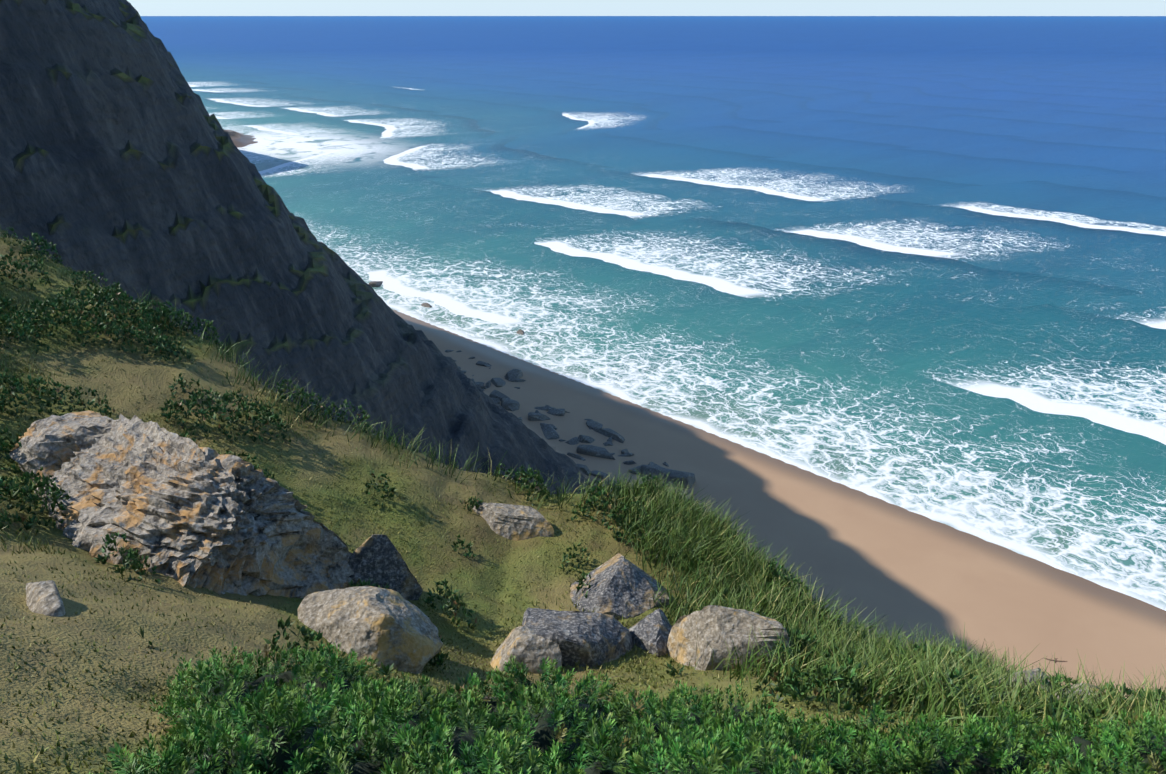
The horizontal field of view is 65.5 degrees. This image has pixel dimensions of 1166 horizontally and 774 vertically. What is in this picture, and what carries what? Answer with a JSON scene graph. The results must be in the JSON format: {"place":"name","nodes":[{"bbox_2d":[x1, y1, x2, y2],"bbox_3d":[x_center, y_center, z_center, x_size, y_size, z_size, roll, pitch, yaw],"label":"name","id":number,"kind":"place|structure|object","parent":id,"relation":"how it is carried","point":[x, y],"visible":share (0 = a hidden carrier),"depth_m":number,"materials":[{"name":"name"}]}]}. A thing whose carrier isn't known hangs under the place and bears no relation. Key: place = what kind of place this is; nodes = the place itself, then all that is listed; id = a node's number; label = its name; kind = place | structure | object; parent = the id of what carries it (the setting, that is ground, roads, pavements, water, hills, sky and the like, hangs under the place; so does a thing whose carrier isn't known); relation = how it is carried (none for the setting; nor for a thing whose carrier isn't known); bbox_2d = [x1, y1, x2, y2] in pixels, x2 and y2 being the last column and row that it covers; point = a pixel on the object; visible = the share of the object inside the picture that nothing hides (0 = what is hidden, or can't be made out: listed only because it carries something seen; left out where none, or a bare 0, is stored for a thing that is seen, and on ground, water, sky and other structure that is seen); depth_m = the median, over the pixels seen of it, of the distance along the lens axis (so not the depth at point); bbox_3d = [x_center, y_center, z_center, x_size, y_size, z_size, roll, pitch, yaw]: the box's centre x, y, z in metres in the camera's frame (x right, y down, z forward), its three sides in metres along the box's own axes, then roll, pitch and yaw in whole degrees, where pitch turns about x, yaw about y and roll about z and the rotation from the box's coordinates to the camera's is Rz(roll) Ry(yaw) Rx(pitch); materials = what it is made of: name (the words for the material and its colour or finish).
{"place":"outdoors","nodes":[
{"label":"outdoors","id":0,"kind":"place"},
{"bbox_2d":[0,0,1165,773],"bbox_3d":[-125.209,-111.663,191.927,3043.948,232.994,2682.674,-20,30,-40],"label":"terrain","id":1,"kind":"structure","parent":0,"point":[128,166],"depth_m":80.91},
{"bbox_2d":[26,580,65,616],"bbox_3d":[-4.218,1.695,7.062,0.271,0.244,0.800,-16,27,-34],"label":"rock slab","id":2,"kind":"object","parent":1,"relation":"on","point":[44,597],"visible":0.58,"depth_m":6.97,"materials":[{"name":"grey stone"}]},
{"bbox_2d":[9,410,112,484],"bbox_3d":[-6.130,0.987,11.518,2.337,1.235,1.555,15,17,33],"label":"outcrop rock","id":3,"kind":"object","parent":1,"relation":"on","point":[51,444],"visible":0.33,"depth_m":11.13,"materials":[{"name":"grey stone"}]},
{"bbox_2d":[34,414,353,597],"bbox_3d":[-4.802,1.506,10.634,4.115,2.012,2.651,16,13,20],"label":"outcrop rock","id":4,"kind":"object","parent":1,"relation":"on","point":[183,511],"visible":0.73,"depth_m":10.00,"materials":[{"name":"grey stone"}]},
{"bbox_2d":[297,586,442,673],"bbox_3d":[-2.228,2.516,9.108,1.563,0.807,1.072,-1,22,12],"label":"rock","id":5,"kind":"object","parent":1,"relation":"on","point":[384,626],"visible":0.75,"depth_m":8.93,"materials":[{"name":"grey stone"}]},
{"bbox_2d":[369,281,382,286],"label":"beach rock","id":6,"kind":"object","parent":1,"relation":"on","point":[375,283],"visible":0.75,"depth_m":288.52,"materials":[{"name":"grey stone"}]},
{"bbox_2d":[348,534,422,599],"bbox_3d":[-2.561,2.305,11.145,1.194,1.179,0.753,14,22,-29],"label":"rock","id":7,"kind":"object","parent":1,"relation":"on","point":[378,559],"visible":0.52,"depth_m":10.94,"materials":[{"name":"grey stone"}]},
{"bbox_2d":[421,303,431,307],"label":"beach rock","id":8,"kind":"object","parent":1,"relation":"on","point":[426,305],"visible":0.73,"depth_m":269.06,"materials":[{"name":"grey stone"}]},
{"bbox_2d":[476,361,491,366],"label":"beach rock","id":9,"kind":"object","parent":1,"relation":"on","point":[482,363],"visible":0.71,"depth_m":221.03,"materials":[{"name":"grey stone"}]},
{"bbox_2d":[485,380,490,387],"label":"beach rock","id":10,"kind":"object","parent":1,"relation":"on","point":[488,384],"visible":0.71,"depth_m":207.31,"materials":[{"name":"grey stone"}]},
{"bbox_2d":[491,398,499,403],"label":"beach rock","id":11,"kind":"object","parent":1,"relation":"on","point":[496,400],"visible":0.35,"depth_m":195.76,"materials":[{"name":"grey stone"}]},
{"bbox_2d":[490,377,505,386],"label":"beach rock","id":12,"kind":"object","parent":1,"relation":"on","point":[498,382],"visible":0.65,"depth_m":209.17,"materials":[{"name":"grey stone"}]},
{"bbox_2d":[489,390,509,400],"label":"beach rock","id":13,"kind":"object","parent":1,"relation":"on","point":[496,394],"visible":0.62,"depth_m":199.90,"materials":[{"name":"grey stone"}]},
{"bbox_2d":[501,398,519,410],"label":"beach rock","id":14,"kind":"object","parent":1,"relation":"on","point":[509,404],"visible":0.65,"depth_m":194.69,"materials":[{"name":"grey stone"}]},
{"bbox_2d":[472,502,553,540],"bbox_3d":[-1.056,2.043,13.678,1.438,0.442,0.837,8,23,6],"label":"rock slab","id":15,"kind":"object","parent":1,"relation":"on","point":[515,522],"visible":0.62,"depth_m":13.45,"materials":[{"name":"grey stone"}]},
{"bbox_2d":[505,369,522,381],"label":"beach rock","id":16,"kind":"object","parent":1,"relation":"on","point":[517,373],"visible":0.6,"depth_m":212.99,"materials":[{"name":"grey stone"}]},
{"bbox_2d":[514,378,525,381],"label":"beach rock","id":17,"kind":"object","parent":1,"relation":"on","point":[519,380],"visible":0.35,"depth_m":211.34,"materials":[{"name":"grey stone"}]},
{"bbox_2d":[516,329,523,334],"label":"beach rock","id":18,"kind":"object","parent":1,"relation":"on","point":[519,331],"visible":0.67,"depth_m":246.39,"materials":[{"name":"stone"}]},
{"bbox_2d":[490,625,561,673],"bbox_3d":[-0.629,2.970,9.870,0.798,0.646,0.745,-4,23,-10],"label":"rock","id":19,"kind":"object","parent":1,"relation":"on","point":[531,650],"visible":0.54,"depth_m":9.65,"materials":[{"name":"grey stone"}]},
{"bbox_2d":[451,676,617,703],"bbox_3d":[-0.378,2.476,6.986,1.483,0.111,0.488,-3,22,-7],"label":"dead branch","id":20,"kind":"object","parent":1,"relation":"on","point":[486,698],"visible":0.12,"depth_m":7.07,"materials":[{"name":"brown wood"}]},
{"bbox_2d":[528,412,547,420],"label":"beach rock","id":21,"kind":"object","parent":1,"relation":"on","point":[533,416],"visible":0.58,"depth_m":189.38,"materials":[{"name":"grey stone"}]},
{"bbox_2d":[0,227,1088,773],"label":"turf grass","id":22,"kind":"structure","parent":1,"relation":"on","point":[490,633],"depth_m":9.99,"materials":[{"name":"green plant"}]},
{"bbox_2d":[535,406,555,410],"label":"beach rock","id":23,"kind":"object","parent":1,"relation":"on","point":[547,408],"visible":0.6,"depth_m":195.41,"materials":[{"name":"grey stone"}]},
{"bbox_2d":[540,423,558,438],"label":"beach rock","id":24,"kind":"object","parent":1,"relation":"on","point":[549,431],"visible":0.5,"depth_m":182.92,"materials":[{"name":"grey stone"}]},
{"bbox_2d":[547,409,564,415],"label":"beach rock","id":25,"kind":"object","parent":1,"relation":"on","point":[558,412],"visible":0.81,"depth_m":193.12,"materials":[{"name":"grey stone"}]},
{"bbox_2d":[565,437,578,444],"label":"beach rock","id":26,"kind":"object","parent":1,"relation":"on","point":[574,441],"visible":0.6,"depth_m":179.10,"materials":[{"name":"grey stone"}]},
{"bbox_2d":[567,452,585,460],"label":"beach rock","id":27,"kind":"object","parent":1,"relation":"on","point":[573,455],"visible":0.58,"depth_m":172.62,"materials":[{"name":"grey stone"}]},
{"bbox_2d":[522,607,632,666],"bbox_3d":[-0.056,2.905,10.269,1.308,0.834,0.983,2,22,6],"label":"rock","id":28,"kind":"object","parent":1,"relation":"on","point":[589,639],"visible":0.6,"depth_m":10.01,"materials":[{"name":"grey stone"}]},
{"bbox_2d":[0,227,1165,729],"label":"cushion bush","id":29,"kind":"object","parent":1,"relation":"on","point":[16,487],"visible":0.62,"depth_m":13.14,"materials":[{"name":"green plant"}]},
{"bbox_2d":[576,464,590,474],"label":"beach rock","id":30,"kind":"object","parent":1,"relation":"on","point":[585,469],"visible":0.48,"depth_m":165.23,"materials":[{"name":"grey stone"}]},
{"bbox_2d":[578,435,594,442],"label":"beach rock","id":31,"kind":"object","parent":1,"relation":"on","point":[584,439],"visible":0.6,"depth_m":179.88,"materials":[{"name":"grey stone"}]},
{"bbox_2d":[586,420,602,429],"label":"beach rock","id":32,"kind":"object","parent":1,"relation":"on","point":[594,425],"visible":0.69,"depth_m":187.33,"materials":[{"name":"grey stone"}]},
{"bbox_2d":[576,445,614,459],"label":"beach rock","id":33,"kind":"object","parent":1,"relation":"on","point":[595,451],"visible":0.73,"depth_m":173.81,"materials":[{"name":"grey stone"}]},
{"bbox_2d":[590,470,607,479],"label":"beach rock","id":34,"kind":"object","parent":1,"relation":"on","point":[603,475],"visible":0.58,"depth_m":164.99,"materials":[{"name":"grey stone"}]},
{"bbox_2d":[603,441,612,445],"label":"beach rock","id":35,"kind":"object","parent":1,"relation":"on","point":[608,443],"visible":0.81,"depth_m":178.82,"materials":[{"name":"grey stone"}]},
{"bbox_2d":[593,428,624,442],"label":"beach rock","id":36,"kind":"object","parent":1,"relation":"on","point":[613,434],"visible":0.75,"depth_m":182.87,"materials":[{"name":"grey stone"}]},
{"bbox_2d":[570,553,670,620],"bbox_3d":[0.449,2.738,11.899,1.499,0.705,1.150,-4,23,-10],"label":"rock","id":37,"kind":"object","parent":1,"relation":"on","point":[620,585],"visible":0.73,"depth_m":11.73,"materials":[{"name":"grey stone"}]},
{"bbox_2d":[621,449,628,453],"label":"beach rock","id":38,"kind":"object","parent":1,"relation":"on","point":[624,451],"visible":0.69,"depth_m":175.19,"materials":[{"name":"grey stone"}]},
{"bbox_2d":[618,453,633,456],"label":"beach rock","id":39,"kind":"object","parent":1,"relation":"on","point":[627,454],"visible":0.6,"depth_m":174.25,"materials":[{"name":"grey stone"}]},
{"bbox_2d":[89,641,1165,773],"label":"juniper bush","id":40,"kind":"object","parent":1,"relation":"on","point":[387,712],"depth_m":4.60,"materials":[{"name":"green plant"}]},
{"bbox_2d":[623,460,635,464],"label":"beach rock","id":41,"kind":"object","parent":1,"relation":"on","point":[630,462],"visible":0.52,"depth_m":170.81,"materials":[{"name":"grey stone"}]},
{"bbox_2d":[628,465,640,474],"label":"beach rock","id":42,"kind":"object","parent":1,"relation":"on","point":[638,468],"visible":0.46,"depth_m":167.57,"materials":[{"name":"grey stone"}]},
{"bbox_2d":[131,284,1165,749],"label":"long grass","id":43,"kind":"structure","parent":1,"relation":"on","point":[707,534],"depth_m":11.04,"materials":[{"name":"green plant"}]},
{"bbox_2d":[629,608,671,656],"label":"rock","id":44,"kind":"object","parent":1,"relation":"on","point":[651,632],"visible":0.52,"depth_m":10.42,"materials":[{"name":"grey stone"}]},
{"bbox_2d":[639,462,676,486],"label":"beach rock","id":45,"kind":"object","parent":1,"relation":"on","point":[651,468],"visible":0.27,"depth_m":165.23,"materials":[{"name":"grey stone"}]},
{"bbox_2d":[640,464,694,488],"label":"beach rock","id":46,"kind":"object","parent":1,"relation":"on","point":[688,478],"visible":0.52,"depth_m":162.85,"materials":[{"name":"grey stone"}]},
{"bbox_2d":[667,605,791,670],"bbox_3d":[1.733,2.912,9.957,1.383,1.021,1.169,3,21,-15],"label":"rock","id":47,"kind":"object","parent":1,"relation":"on","point":[719,628],"visible":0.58,"depth_m":9.73,"materials":[{"name":"grey stone"}]},
{"bbox_2d":[992,668,1061,705],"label":"rock","id":48,"kind":"object","parent":1,"relation":"on","point":[1033,671],"visible":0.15,"depth_m":8.56,"materials":[{"name":"grey stone"}]},
{"bbox_2d":[1055,683,1105,709],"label":"rock","id":49,"kind":"object","parent":1,"relation":"on","point":[1077,689],"visible":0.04,"depth_m":8.22,"materials":[{"name":"grey stone"}]},
{"bbox_2d":[127,0,1165,15],"label":"sky","id":50,"kind":"structure","parent":0,"point":[144,7],"materials":[{"name":"white"}]},
{"bbox_2d":[140,16,1165,610],"bbox_3d":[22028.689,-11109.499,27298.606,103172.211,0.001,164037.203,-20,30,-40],"label":"sea water","id":51,"kind":"structure","parent":0,"point":[914,264],"depth_m":387.42,"materials":[{"name":"blue liquid"}]},
{"bbox_2d":[1045,658,1066,662],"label":"driftwood","id":52,"kind":"object","parent":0,"point":[1056,660],"visible":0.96,"depth_m":73.45,"materials":[{"name":"brown wood"}]}
]}

